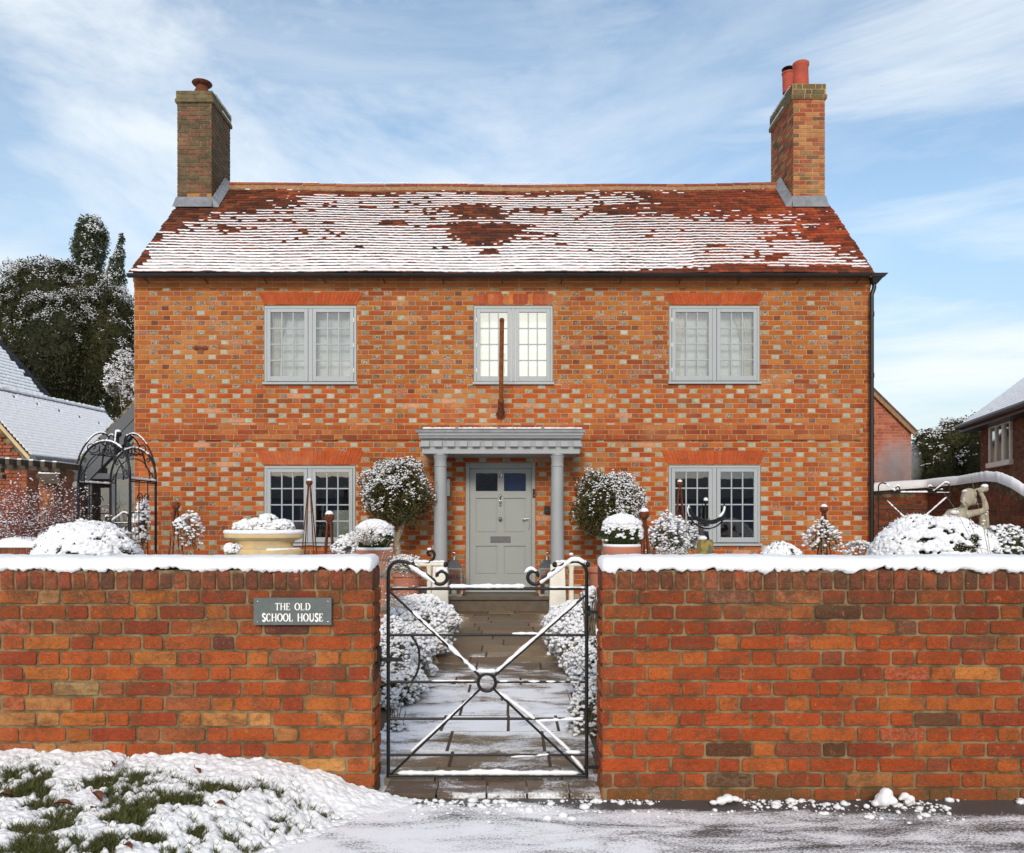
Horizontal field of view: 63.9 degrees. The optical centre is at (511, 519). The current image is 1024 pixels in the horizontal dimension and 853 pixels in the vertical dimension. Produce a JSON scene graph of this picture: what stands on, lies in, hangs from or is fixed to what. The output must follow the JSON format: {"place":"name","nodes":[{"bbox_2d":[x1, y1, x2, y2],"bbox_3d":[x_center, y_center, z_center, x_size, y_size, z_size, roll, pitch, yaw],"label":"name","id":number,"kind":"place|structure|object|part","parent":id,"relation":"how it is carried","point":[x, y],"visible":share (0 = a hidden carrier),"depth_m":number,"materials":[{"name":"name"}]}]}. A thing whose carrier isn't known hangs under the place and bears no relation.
{"place":"outdoors","nodes":[
{"label":"outdoors","id":0,"kind":"place"},
{"bbox_2d":[0,539,36,554],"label":"brick wall","id":1,"kind":"structure","parent":0,"point":[7,546],"depth_m":9.82,"materials":[{"name":"white"}]},
{"bbox_2d":[0,385,127,536],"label":"neighbour barn","id":2,"kind":"structure","parent":0,"point":[36,426],"depth_m":18.25,"materials":[{"name":"tile"}]},
{"bbox_2d":[0,753,334,852],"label":"verge","id":3,"kind":"structure","parent":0,"point":[143,839],"depth_m":3.36,"materials":[{"name":"plant"}]},
{"bbox_2d":[0,791,12,795],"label":"fallen leaf","id":4,"kind":"object","parent":3,"relation":"on","point":[6,793],"visible":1,"depth_m":3.56,"materials":[{"name":"brown plant"}]},
{"bbox_2d":[49,799,73,804],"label":"fallen leaf","id":5,"kind":"object","parent":3,"relation":"on","point":[66,801],"visible":1,"depth_m":3.46,"materials":[{"name":"brown plant"}]},
{"bbox_2d":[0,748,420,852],"bbox_3d":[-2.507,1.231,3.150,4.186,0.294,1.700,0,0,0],"label":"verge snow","id":6,"kind":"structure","parent":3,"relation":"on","point":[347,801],"depth_m":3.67,"materials":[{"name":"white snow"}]},
{"bbox_2d":[90,787,102,801],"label":"fallen leaf","id":7,"kind":"object","parent":6,"relation":"on","point":[98,794],"visible":1,"depth_m":3.50,"materials":[{"name":"brown plant"}]},
{"bbox_2d":[123,841,132,848],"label":"fallen leaf","id":8,"kind":"object","parent":6,"relation":"on","point":[129,844],"visible":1,"depth_m":3.15,"materials":[{"name":"brown plant"}]},
{"bbox_2d":[214,800,226,805],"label":"fallen leaf","id":9,"kind":"object","parent":6,"relation":"on","point":[220,802],"visible":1,"depth_m":3.52,"materials":[{"name":"brown plant"}]},
{"bbox_2d":[380,541,418,579],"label":"grass tuft","id":10,"kind":"object","parent":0,"point":[384,572],"visible":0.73,"depth_m":5.59,"materials":[{"name":"white"}]},
{"bbox_2d":[380,581,425,616],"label":"grass tuft","id":11,"kind":"object","parent":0,"point":[383,610],"visible":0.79,"depth_m":5.30,"materials":[{"name":"white"}]},
{"bbox_2d":[379,611,597,772],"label":"path","id":12,"kind":"structure","parent":0,"point":[478,736],"depth_m":5.86,"materials":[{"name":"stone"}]},
{"bbox_2d":[379,773,597,793],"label":"garden ground","id":13,"kind":"structure","parent":0,"point":[382,788],"depth_m":4.25,"materials":[{"name":"white"}]},
{"bbox_2d":[1,536,36,540],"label":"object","id":14,"kind":"object","parent":13,"relation":"on","point":[22,538],"visible":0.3,"depth_m":10.47,"materials":[{"name":"white"}]},
{"bbox_2d":[0,511,50,533],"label":"iron gate","id":15,"kind":"structure","parent":13,"relation":"on","point":[4,522],"depth_m":12.19,"materials":[{"name":"black metal"}]},
{"bbox_2d":[0,340,52,458],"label":"slate roofed house","id":16,"kind":"structure","parent":13,"relation":"on","point":[15,373],"depth_m":23.35,"materials":[{"name":"tile"}]},
{"bbox_2d":[0,457,81,528],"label":"timber pergola","id":17,"kind":"object","parent":13,"relation":"on","point":[29,465],"visible":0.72,"depth_m":12.64,"materials":[{"name":"brown wood"}]},
{"bbox_2d":[0,489,83,539],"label":"twiggy shrub","id":18,"kind":"object","parent":13,"relation":"on","point":[1,513],"visible":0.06,"depth_m":11.44,"materials":[{"name":"brown plant"}]},
{"bbox_2d":[0,468,111,538],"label":"twiggy shrub","id":19,"kind":"object","parent":13,"relation":"on","point":[36,525],"visible":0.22,"depth_m":10.87,"materials":[{"name":"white plant"}]},
{"bbox_2d":[28,520,143,555],"bbox_3d":[-4.405,0.695,8.487,1.059,1.385,0.940,0,0,0],"label":"snowy shrub","id":20,"kind":"object","parent":13,"relation":"on","point":[94,537],"visible":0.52,"depth_m":8.21,"materials":[{"name":"white snow"}]},
{"bbox_2d":[54,511,128,537],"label":"iron gate","id":21,"kind":"structure","parent":13,"relation":"on","point":[117,515],"depth_m":12.19,"materials":[{"name":"black metal"}]},
{"bbox_2d":[72,401,133,533],"bbox_3d":[-6.476,-0.330,14.850,1.387,3.388,3.300,0,0,0],"label":"glazed lean to","id":22,"kind":"object","parent":13,"relation":"on","point":[123,422],"visible":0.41,"depth_m":13.33,"materials":[{"name":"glass"}]},
{"bbox_2d":[76,430,156,554],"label":"rose arch","id":23,"kind":"structure","parent":13,"relation":"on","point":[116,445],"depth_m":10.61,"materials":[{"name":"black metal"}]},
{"bbox_2d":[100,345,133,479],"bbox_3d":[-8.045,-1.125,17.066,0.898,4.985,0.793,0,0,-42],"label":"frosted shrub tree","id":24,"kind":"object","parent":13,"relation":"on","point":[122,379],"visible":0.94,"depth_m":16.91,"materials":[{"name":"white plant"}]},
{"bbox_2d":[107,497,150,554],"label":"shrub","id":25,"kind":"object","parent":13,"relation":"on","point":[144,506],"visible":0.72,"depth_m":10.26,"materials":[{"name":"white plant"}]},
{"bbox_2d":[146,513,190,554],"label":"shrub","id":26,"kind":"object","parent":13,"relation":"on","point":[178,522],"visible":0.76,"depth_m":9.09,"materials":[{"name":"white plant"}]},
{"bbox_2d":[168,501,183,554],"bbox_3d":[-3.764,0.579,9.200,0.296,1.572,0.296,0,0,0],"label":"obelisk","id":27,"kind":"object","parent":13,"relation":"on","point":[175,505],"visible":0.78,"depth_m":9.18,"materials":[{"name":"brown metal"}]},
{"bbox_2d":[0,554,380,790],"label":"garden wall","id":28,"kind":"structure","parent":13,"relation":"on","point":[131,655],"depth_m":4.00,"materials":[{"name":"brick"}]},
{"bbox_2d":[254,597,331,624],"bbox_3d":[-1.062,0.443,3.979,0.377,0.132,0.023,0,0,0],"label":"house sign","id":29,"kind":"object","parent":28,"relation":"attached to","point":[292,610],"visible":1,"depth_m":3.97,"materials":[{"name":"stone"}]},
{"bbox_2d":[376,646,381,667],"bbox_3d":[-0.668,0.687,4.120,0.020,0.101,0.060,0,0,0],"label":"gate catch","id":30,"kind":"object","parent":28,"relation":"attached to","point":[379,656],"visible":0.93,"depth_m":4.09,"materials":[{"name":"black metal"}]},
{"bbox_2d":[381,557,599,777],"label":"iron gate","id":31,"kind":"structure","parent":28,"relation":"attached to","point":[587,612],"depth_m":4.14,"materials":[{"name":"black metal"}]},
{"bbox_2d":[167,510,224,554],"bbox_3d":[-3.603,0.627,9.186,0.556,1.477,0.524,0,0,36],"label":"shrub","id":32,"kind":"object","parent":13,"relation":"on","point":[187,528],"visible":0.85,"depth_m":9.17,"materials":[{"name":"white plant"}]},
{"bbox_2d":[217,543,242,554],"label":"shrub","id":33,"kind":"object","parent":13,"relation":"on","point":[231,548],"visible":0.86,"depth_m":8.74,"materials":[{"name":"white plant"}]},
{"bbox_2d":[223,529,303,554],"bbox_3d":[-2.719,0.734,9.000,0.877,1.259,0.563,0,0,0],"label":"stone urn","id":34,"kind":"object","parent":13,"relation":"on","point":[270,542],"visible":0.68,"depth_m":8.80,"materials":[{"name":"white stone"}]},
{"bbox_2d":[232,513,295,529],"bbox_3d":[-2.723,0.049,9.002,0.716,0.245,0.360,0,0,0],"label":"urn planting","id":35,"kind":"object","parent":34,"relation":"in","point":[266,521],"visible":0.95,"depth_m":8.88,"materials":[{"name":"white plant"}]},
{"bbox_2d":[302,478,316,554],"bbox_3d":[-2.813,0.394,11.400,0.317,1.943,0.316,0,0,0],"label":"obelisk","id":36,"kind":"object","parent":13,"relation":"on","point":[309,482],"visible":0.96,"depth_m":11.38,"materials":[{"name":"brown metal"}]},
{"bbox_2d":[323,511,334,553],"bbox_3d":[-1.646,0.641,7.401,0.267,1.449,0.266,0,0,0],"label":"obelisk","id":37,"kind":"object","parent":13,"relation":"on","point":[329,517],"visible":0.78,"depth_m":7.37,"materials":[{"name":"brown metal"}]},
{"bbox_2d":[333,510,348,542],"bbox_3d":[-2.737,0.603,13.754,0.413,1.522,0.553,0,0,0],"label":"kitchen cabinet","id":38,"kind":"object","parent":13,"relation":"on","point":[343,526],"visible":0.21,"depth_m":13.51,"materials":[{"name":"grey wood"}]},
{"bbox_3d":[-2.737,0.568,13.519,0.373,1.392,0.018,0,0,0],"label":"door","id":39,"kind":"part","parent":38,"relation":"part of","materials":[{"name":"grey wood"}]},
{"bbox_2d":[330,531,358,553],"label":"shrub","id":40,"kind":"object","parent":13,"relation":"on","point":[336,547],"visible":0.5,"depth_m":7.09,"materials":[{"name":"white plant"}]},
{"bbox_2d":[353,519,394,624],"bbox_3d":[-1.156,0.677,6.899,0.345,1.374,0.341,0,0,0],"label":"potted box ball","id":41,"kind":"object","parent":13,"relation":"on","point":[380,547],"visible":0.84,"depth_m":6.80,"materials":[{"name":"white plant"}]},
{"bbox_2d":[342,517,391,546],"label":"grass tuft","id":42,"kind":"object","parent":41,"relation":"on","point":[365,540],"visible":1,"depth_m":6.53,"materials":[{"name":"white"}]},
{"bbox_2d":[382,704,409,732],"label":"shrub","id":43,"kind":"object","parent":13,"relation":"on","point":[397,725],"visible":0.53,"depth_m":5.16,"materials":[{"name":"white plant"}]},
{"bbox_2d":[379,614,413,674],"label":"shrub","id":44,"kind":"object","parent":13,"relation":"on","point":[396,625],"visible":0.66,"depth_m":5.94,"materials":[{"name":"white plant"}]},
{"bbox_2d":[379,662,429,709],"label":"lavender bush","id":45,"kind":"object","parent":13,"relation":"on","point":[401,694],"visible":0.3,"depth_m":5.86,"materials":[{"name":"white plant"}]},
{"bbox_2d":[381,618,438,675],"bbox_3d":[-1.105,1.105,6.937,1.020,0.623,0.964,0,0,30],"label":"lavender bush","id":46,"kind":"object","parent":13,"relation":"on","point":[428,647],"visible":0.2,"depth_m":6.82,"materials":[{"name":"white plant"}]},
{"bbox_2d":[390,597,456,653],"bbox_3d":[-1.083,1.084,7.998,1.084,0.667,1.069,0,0,0],"label":"lavender bush","id":47,"kind":"object","parent":13,"relation":"on","point":[437,622],"visible":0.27,"depth_m":7.78,"materials":[{"name":"white plant"}]},
{"bbox_2d":[411,548,447,593],"bbox_3d":[-1.067,0.861,10.600,0.492,1.006,0.110,0,0,0],"label":"handrail post","id":48,"kind":"object","parent":13,"relation":"on","point":[428,564],"visible":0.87,"depth_m":10.58,"materials":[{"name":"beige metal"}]},
{"bbox_2d":[405,593,462,633],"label":"lavender bush","id":49,"kind":"object","parent":13,"relation":"on","point":[447,611],"visible":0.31,"depth_m":8.93,"materials":[{"name":"white plant"}]},
{"bbox_2d":[384,766,600,798],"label":"doorstep setts","id":50,"kind":"structure","parent":13,"relation":"on","point":[498,787],"depth_m":4.13,"materials":[{"name":"stone"}]},
{"bbox_2d":[126,59,887,610],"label":"brick house","id":51,"kind":"structure","parent":13,"relation":"on","point":[714,343],"depth_m":12.62,"materials":[{"name":"orange brick"}]},
{"bbox_2d":[193,346,207,349],"bbox_3d":[-4.786,-2.639,12.620,0.230,0.066,0.028,0,0,0],"label":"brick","id":52,"kind":"object","parent":51,"relation":"attached to","point":[197,347],"depth_m":12.61,"materials":[{"name":"brown brick"}]},
{"bbox_2d":[262,306,357,384],"bbox_3d":[-3.100,-2.684,12.688,1.455,1.210,0.215,0,0,0],"label":"window","id":53,"kind":"structure","parent":51,"relation":"in","point":[304,345],"depth_m":12.64,"materials":[{"name":"white glass"}]},
{"bbox_2d":[264,466,355,545],"bbox_3d":[-3.108,-0.215,12.653,1.439,1.226,0.145,0,0,0],"label":"window","id":54,"kind":"structure","parent":51,"relation":"in","point":[309,471],"depth_m":12.63,"materials":[{"name":"grey paint"}]},
{"bbox_2d":[447,478,450,496],"bbox_3d":[-0.986,-0.495,12.608,0.090,0.286,0.025,0,0,0],"label":"wall plaque","id":55,"kind":"object","parent":51,"relation":"attached to","point":[448,487],"depth_m":12.60,"materials":[{"name":"grey metal"}]},
{"bbox_2d":[448,552,462,595],"bbox_3d":[-0.856,0.797,12.100,0.250,0.634,0.250,0,0,0],"label":"lantern","id":56,"kind":"object","parent":51,"relation":"on","point":[453,563],"visible":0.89,"depth_m":12.01,"materials":[{"name":"silver metal"}]},
{"bbox_2d":[470,469,530,586],"bbox_3d":[-0.176,0.142,12.690,0.942,1.862,0.195,0,0,0],"label":"door","id":57,"kind":"structure","parent":51,"relation":"in","point":[500,520],"depth_m":12.66,"materials":[{"name":"paint"}]},
{"bbox_2d":[496,318,505,419],"bbox_3d":[-0.172,-2.177,12.017,0.150,1.275,1.251,0,0,0],"label":"flagpole","id":58,"kind":"object","parent":51,"relation":"attached to","point":[500,414],"visible":1,"depth_m":12.00,"materials":[{"name":"metal"}]},
{"bbox_2d":[473,306,553,384],"bbox_3d":[0.021,-2.684,12.718,1.250,1.210,0.275,0,0,0],"label":"window","id":59,"kind":"structure","parent":51,"relation":"in","point":[528,330],"depth_m":12.64,"materials":[{"name":"white glass"}]},
{"bbox_2d":[538,552,550,595],"bbox_3d":[0.519,0.797,12.100,0.250,0.634,0.250,0,0,0],"label":"lantern","id":60,"kind":"object","parent":51,"relation":"on","point":[545,563],"visible":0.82,"depth_m":12.02,"materials":[{"name":"silver metal"}]},
{"bbox_2d":[544,506,549,512],"bbox_3d":[0.537,-0.155,12.594,0.086,0.114,0.054,0,0,0],"label":"key safe","id":61,"kind":"object","parent":51,"relation":"attached to","point":[546,509],"visible":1,"depth_m":12.58,"materials":[{"name":"black plastic"}]},
{"bbox_2d":[668,306,761,383],"bbox_3d":[3.112,-2.688,12.688,1.430,1.202,0.215,0,0,0],"label":"window","id":62,"kind":"structure","parent":51,"relation":"in","point":[708,344],"depth_m":12.64,"materials":[{"name":"white glass"}]},
{"bbox_2d":[668,465,761,545],"bbox_3d":[3.112,-0.219,12.653,1.447,1.235,0.145,0,0,0],"label":"window","id":63,"kind":"structure","parent":51,"relation":"in","point":[714,488],"depth_m":12.62,"materials":[{"name":"grey paint"}]},
{"bbox_2d":[878,481,950,532],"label":"iron gate","id":64,"kind":"structure","parent":51,"relation":"attached to","point":[929,486],"depth_m":11.99,"materials":[{"name":"black metal"}]},
{"bbox_2d":[540,599,578,626],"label":"lavender bush","id":65,"kind":"object","parent":13,"relation":"on","point":[553,608],"visible":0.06,"depth_m":9.15,"materials":[{"name":"white plant"}]},
{"bbox_2d":[546,615,583,673],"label":"lavender bush","id":66,"kind":"object","parent":13,"relation":"on","point":[564,646],"visible":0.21,"depth_m":6.96,"materials":[{"name":"white plant"}]},
{"bbox_2d":[542,601,596,650],"bbox_3d":[0.770,1.095,8.205,0.986,0.640,0.959,0,0,-31],"label":"lavender bush","id":67,"kind":"object","parent":13,"relation":"on","point":[575,612],"visible":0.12,"depth_m":8.01,"materials":[{"name":"white plant"}]},
{"bbox_2d":[552,553,589,599],"bbox_3d":[0.764,0.894,10.600,0.492,0.941,0.110,0,0,0],"label":"handrail post","id":68,"kind":"object","parent":13,"relation":"on","point":[571,574],"visible":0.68,"depth_m":10.58,"materials":[{"name":"white wood"}]},
{"bbox_2d":[565,678,596,737],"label":"shrub","id":69,"kind":"object","parent":13,"relation":"on","point":[578,698],"visible":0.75,"depth_m":5.06,"materials":[{"name":"white plant"}]},
{"bbox_2d":[564,628,597,700],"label":"lavender bush","id":70,"kind":"object","parent":13,"relation":"on","point":[574,663],"visible":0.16,"depth_m":5.95,"materials":[{"name":"white plant"}]},
{"bbox_2d":[601,513,643,554],"bbox_3d":[0.901,0.652,6.700,0.348,1.424,0.353,0,0,0],"label":"potted box ball","id":71,"kind":"object","parent":13,"relation":"on","point":[622,533],"visible":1,"depth_m":6.58,"materials":[{"name":"green plant"}]},
{"bbox_2d":[639,508,649,553],"bbox_3d":[1.127,0.630,7.000,0.266,1.469,0.266,0,0,0],"label":"obelisk","id":72,"kind":"object","parent":13,"relation":"on","point":[644,514],"visible":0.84,"depth_m":6.97,"materials":[{"name":"brown metal"}]},
{"bbox_2d":[645,509,690,554],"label":"shrub","id":73,"kind":"object","parent":13,"relation":"on","point":[677,533],"visible":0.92,"depth_m":8.49,"materials":[{"name":"white plant"}]},
{"bbox_2d":[650,545,696,554],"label":"grass tuft","id":74,"kind":"object","parent":13,"relation":"on","point":[680,552],"visible":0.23,"depth_m":8.17,"materials":[{"name":"white"}]},
{"bbox_2d":[655,515,702,553],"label":"shrub","id":75,"kind":"object","parent":13,"relation":"on","point":[691,532],"visible":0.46,"depth_m":8.93,"materials":[{"name":"white plant"}]},
{"bbox_2d":[673,480,684,554],"bbox_3d":[2.349,0.400,11.500,0.336,1.930,0.336,0,0,0],"label":"obelisk","id":76,"kind":"object","parent":13,"relation":"on","point":[679,483],"visible":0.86,"depth_m":11.47,"materials":[{"name":"brown metal"}]},
{"bbox_2d":[687,497,725,553],"bbox_3d":[2.002,0.566,8.463,0.382,1.596,0.269,0,0,22],"label":"armillary sundial","id":77,"kind":"object","parent":13,"relation":"on","point":[704,544],"visible":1,"depth_m":8.44,"materials":[{"name":"metal"}]},
{"bbox_2d":[760,540,803,554],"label":"snowy shrub","id":78,"kind":"object","parent":13,"relation":"on","point":[781,547],"visible":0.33,"depth_m":7.90,"materials":[{"name":"white snow"}]},
{"bbox_2d":[596,553,1023,799],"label":"garden wall","id":79,"kind":"structure","parent":13,"relation":"on","point":[797,677],"depth_m":4.00,"materials":[{"name":"brick"}]},
{"bbox_2d":[792,516,842,554],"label":"shrub","id":80,"kind":"object","parent":13,"relation":"on","point":[809,535],"visible":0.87,"depth_m":9.06,"materials":[{"name":"white plant"}]},
{"bbox_2d":[817,504,830,554],"bbox_3d":[3.495,0.594,9.200,0.297,1.543,0.296,0,0,0],"label":"obelisk","id":81,"kind":"object","parent":13,"relation":"on","point":[823,508],"visible":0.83,"depth_m":9.17,"materials":[{"name":"brown metal"}]},
{"bbox_2d":[841,539,871,555],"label":"shrub","id":82,"kind":"object","parent":13,"relation":"on","point":[858,542],"visible":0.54,"depth_m":10.48,"materials":[{"name":"white plant"}]},
{"bbox_2d":[865,513,1002,554],"bbox_3d":[4.317,0.673,8.403,1.296,1.490,1.108,0,0,0],"label":"snowy shrub","id":83,"kind":"object","parent":13,"relation":"on","point":[920,533],"visible":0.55,"depth_m":8.08,"materials":[{"name":"white snow"}]},
{"bbox_2d":[911,412,979,479],"bbox_3d":[11.803,-0.715,21.087,3.396,4.159,1.434,0,0,-14],"label":"conifer hedge","id":84,"kind":"object","parent":13,"relation":"on","point":[946,450],"visible":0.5,"depth_m":20.72,"materials":[{"name":"green plant"}]},
{"bbox_2d":[942,484,988,528],"bbox_3d":[6.272,0.434,11.433,0.643,1.860,0.516,0,0,-31],"label":"statue","id":85,"kind":"object","parent":13,"relation":"on","point":[968,497],"visible":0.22,"depth_m":11.32,"materials":[{"name":"stone"}]},
{"bbox_2d":[923,477,1018,553],"bbox_3d":[4.149,0.348,7.025,0.682,2.034,1.577,0,0,-19],"label":"twiggy shrub","id":86,"kind":"object","parent":13,"relation":"on","point":[982,523],"visible":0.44,"depth_m":7.12,"materials":[{"name":"brown plant"}]},
{"bbox_2d":[985,524,1023,554],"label":"shrub","id":87,"kind":"object","parent":13,"relation":"on","point":[1010,538],"visible":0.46,"depth_m":9.07,"materials":[{"name":"white plant"}]},
{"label":"soil","id":88,"kind":"structure","parent":13,"relation":"on","visible":0},
{"bbox_2d":[355,456,436,597],"bbox_3d":[-1.665,0.200,11.852,1.202,2.248,1.074,0,0,0],"label":"bay tree","id":89,"kind":"object","parent":88,"relation":"on","point":[392,492],"visible":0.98,"depth_m":11.67,"materials":[{"name":"green plant"}]},
{"bbox_2d":[391,554,421,573],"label":"trailing plant","id":90,"kind":"object","parent":89,"relation":"in","point":[408,558],"visible":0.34,"depth_m":11.55,"materials":[{"name":"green plant"}]},
{"bbox_2d":[567,466,647,586],"bbox_3d":[1.375,0.275,11.844,1.179,2.098,1.047,0,0,0],"label":"bay tree","id":91,"kind":"object","parent":88,"relation":"on","point":[604,497],"visible":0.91,"depth_m":11.66,"materials":[{"name":"green plant"}]},
{"bbox_2d":[435,793,570,798],"bbox_3d":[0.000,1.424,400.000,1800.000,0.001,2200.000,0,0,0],"label":"ground","id":92,"kind":"structure","parent":0,"point":[487,796],"depth_m":4.23,"materials":[{"name":"white"}]},
{"bbox_2d":[0,254,133,420],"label":"yew tree","id":93,"kind":"object","parent":92,"relation":"on","point":[66,330],"visible":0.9,"depth_m":27.43,"materials":[{"name":"green plant"}]},
{"bbox_2d":[68,213,111,278],"bbox_3d":[-16.413,-5.282,32.001,1.490,13.293,1.487,0,0,38],"label":"cypress tree","id":94,"kind":"object","parent":92,"relation":"on","point":[89,247],"visible":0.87,"depth_m":31.68,"materials":[{"name":"green plant"}]},
{"bbox_2d":[105,232,127,414],"bbox_3d":[-14.935,-4.740,31.005,0.827,12.210,0.718,0,0,0],"label":"weeping conifer","id":95,"kind":"object","parent":92,"relation":"on","point":[118,266],"visible":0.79,"depth_m":30.92,"materials":[{"name":"green plant"}]},
{"bbox_2d":[0,0,1023,444],"label":"sky","id":96,"kind":"structure","parent":0,"point":[924,133],"materials":[{"name":"blue"}]},
{"bbox_2d":[580,585,597,635],"bbox_3d":[0.453,0.520,4.701,0.127,0.290,0.128,0,0,0],"label":"gate post","id":97,"kind":"object","parent":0,"point":[592,594],"visible":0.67,"depth_m":4.68,"materials":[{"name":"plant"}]},
{"bbox_2d":[252,798,1023,852],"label":"road","id":98,"kind":"structure","parent":0,"point":[990,826],"depth_m":3.62,"materials":[{"name":"white snow"}]},
{"bbox_2d":[409,797,1023,823],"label":"snow crumbs","id":99,"kind":"object","parent":98,"relation":"on","point":[776,804],"visible":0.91,"depth_m":3.89,"materials":[{"name":"white snow"}]},
{"bbox_2d":[710,794,738,804],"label":"snow clump","id":100,"kind":"object","parent":98,"relation":"on","point":[725,799],"visible":1,"depth_m":3.91,"materials":[{"name":"white snow"}]},
{"bbox_2d":[863,787,897,808],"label":"snow clump","id":101,"kind":"object","parent":98,"relation":"on","point":[884,796],"visible":1,"depth_m":3.84,"materials":[{"name":"white snow"}]},
{"bbox_2d":[898,792,914,804],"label":"snow clump","id":102,"kind":"object","parent":98,"relation":"on","point":[907,798],"visible":1,"depth_m":3.89,"materials":[{"name":"white snow"}]},
{"bbox_2d":[874,388,917,482],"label":"gabled brick house","id":103,"kind":"structure","parent":0,"point":[894,428],"depth_m":20.00,"materials":[{"name":"red brick"}]},
{"bbox_2d":[874,471,1023,538],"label":"boundary wall","id":104,"kind":"structure","parent":0,"point":[1004,494],"depth_m":14.33,"materials":[{"name":"brick"}]},
{"bbox_2d":[954,378,1023,483],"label":"neighbour house","id":105,"kind":"structure","parent":0,"point":[997,423],"depth_m":16.96,"materials":[{"name":"brick"}]},
{"bbox_2d":[986,421,1012,467],"bbox_3d":[10.212,-1.584,17.221,0.088,0.922,1.374,0,0,13],"label":"window","id":106,"kind":"structure","parent":105,"relation":"in","point":[1000,437],"depth_m":17.13,"materials":[{"name":"white paint"}]}
]}

